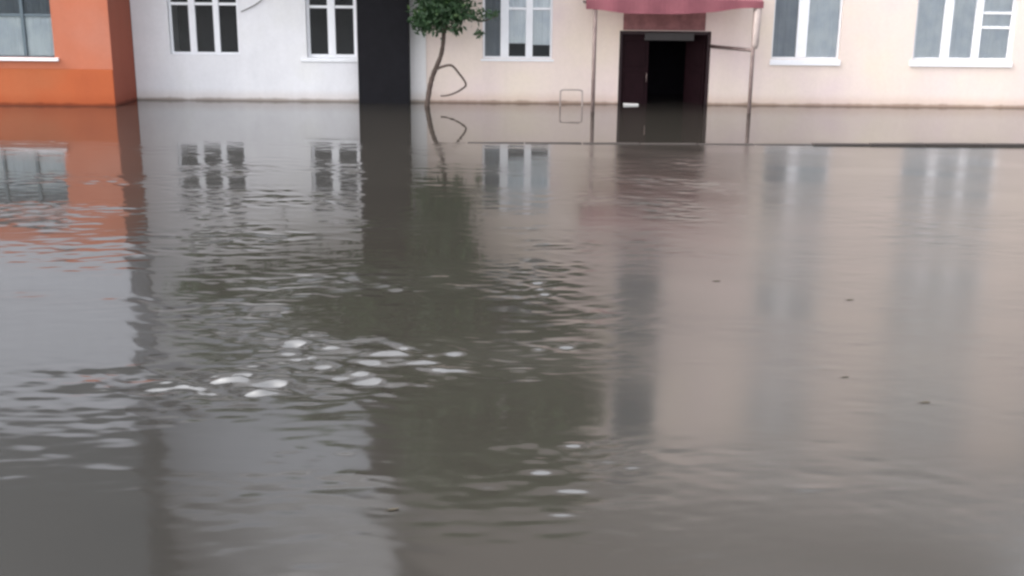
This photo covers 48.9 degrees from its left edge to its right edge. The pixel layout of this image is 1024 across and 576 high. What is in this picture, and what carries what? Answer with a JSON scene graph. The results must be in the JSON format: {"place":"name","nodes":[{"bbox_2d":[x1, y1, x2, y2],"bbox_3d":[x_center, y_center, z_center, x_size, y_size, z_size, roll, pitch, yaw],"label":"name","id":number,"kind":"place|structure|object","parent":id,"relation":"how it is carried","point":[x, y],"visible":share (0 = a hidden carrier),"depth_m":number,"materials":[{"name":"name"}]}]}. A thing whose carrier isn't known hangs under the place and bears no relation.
{"place":"outdoors","nodes":[
{"label":"outdoors","id":0,"kind":"place"},
{"bbox_2d":[0,94,1023,575],"bbox_3d":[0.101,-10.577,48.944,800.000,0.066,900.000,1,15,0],"label":"flood water","id":1,"kind":"structure","parent":0,"point":[276,338],"depth_m":8.80,"materials":[{"name":"liquid"}]},
{"bbox_2d":[0,0,136,105],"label":"orange building","id":2,"kind":"structure","parent":1,"relation":"in","point":[67,52],"depth_m":24.24,"materials":[{"name":"paint"}]},
{"bbox_2d":[0,0,58,60],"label":"window","id":3,"kind":"structure","parent":2,"relation":"in","point":[25,25],"depth_m":24.16,"materials":[{"name":"grey glass"}]},
{"bbox_2d":[130,0,358,101],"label":"white building","id":4,"kind":"structure","parent":1,"relation":"on","point":[284,50],"depth_m":25.62,"materials":[{"name":"paint"}]},
{"bbox_2d":[168,0,239,54],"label":"window","id":5,"kind":"structure","parent":4,"relation":"in","point":[191,4],"depth_m":25.46,"materials":[{"name":"white plastic"}]},
{"bbox_2d":[301,0,357,61],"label":"window","id":6,"kind":"structure","parent":4,"relation":"in","point":[330,6],"depth_m":25.50,"materials":[{"name":"white plastic"}]},
{"bbox_2d":[356,0,410,103],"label":"pier","id":7,"kind":"structure","parent":1,"relation":"in","point":[383,36],"depth_m":25.13,"materials":[{"name":"black paint"}]},
{"bbox_2d":[406,0,501,105],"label":"street tree","id":8,"kind":"object","parent":1,"relation":"in","point":[438,15],"visible":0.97,"depth_m":24.26,"materials":[{"name":"green plant"}]},
{"bbox_2d":[559,89,582,106],"bbox_3d":[1.324,-4.064,25.219,0.529,0.786,0.036,1,15,0],"label":"hoop barrier","id":9,"kind":"object","parent":1,"relation":"in","point":[571,90],"visible":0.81,"depth_m":25.13,"materials":[{"name":"metal"}]},
{"bbox_2d":[623,103,637,104],"bbox_3d":[2.700,-4.173,25.569,0.340,0.040,0.100,1,17,-4],"label":"floating board","id":10,"kind":"object","parent":1,"relation":"on","point":[630,103],"visible":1,"depth_m":25.54,"materials":[{"name":"white"}]},
{"bbox_2d":[409,0,1023,107],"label":"peach building","id":11,"kind":"structure","parent":1,"relation":"in","point":[930,53],"depth_m":25.59,"materials":[{"name":"beige paint"}]},
{"bbox_2d":[481,0,553,61],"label":"window","id":12,"kind":"structure","parent":11,"relation":"in","point":[530,22],"depth_m":25.51,"materials":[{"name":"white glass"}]},
{"bbox_2d":[583,0,763,112],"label":"entrance canopy","id":13,"kind":"object","parent":11,"relation":"attached to","point":[680,15],"visible":0.97,"depth_m":23.72,"materials":[{"name":"metal"}]},
{"bbox_2d":[769,0,842,65],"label":"window","id":14,"kind":"structure","parent":11,"relation":"in","point":[802,29],"depth_m":25.51,"materials":[{"name":"white glass"}]},
{"bbox_2d":[909,0,1016,66],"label":"window","id":15,"kind":"structure","parent":11,"relation":"in","point":[946,31],"depth_m":25.51,"materials":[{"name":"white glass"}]},
{"bbox_2d":[467,142,1023,146],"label":"kerb","id":16,"kind":"structure","parent":1,"relation":"in","point":[934,144],"depth_m":19.54,"materials":[{"name":"concrete"}]}
]}

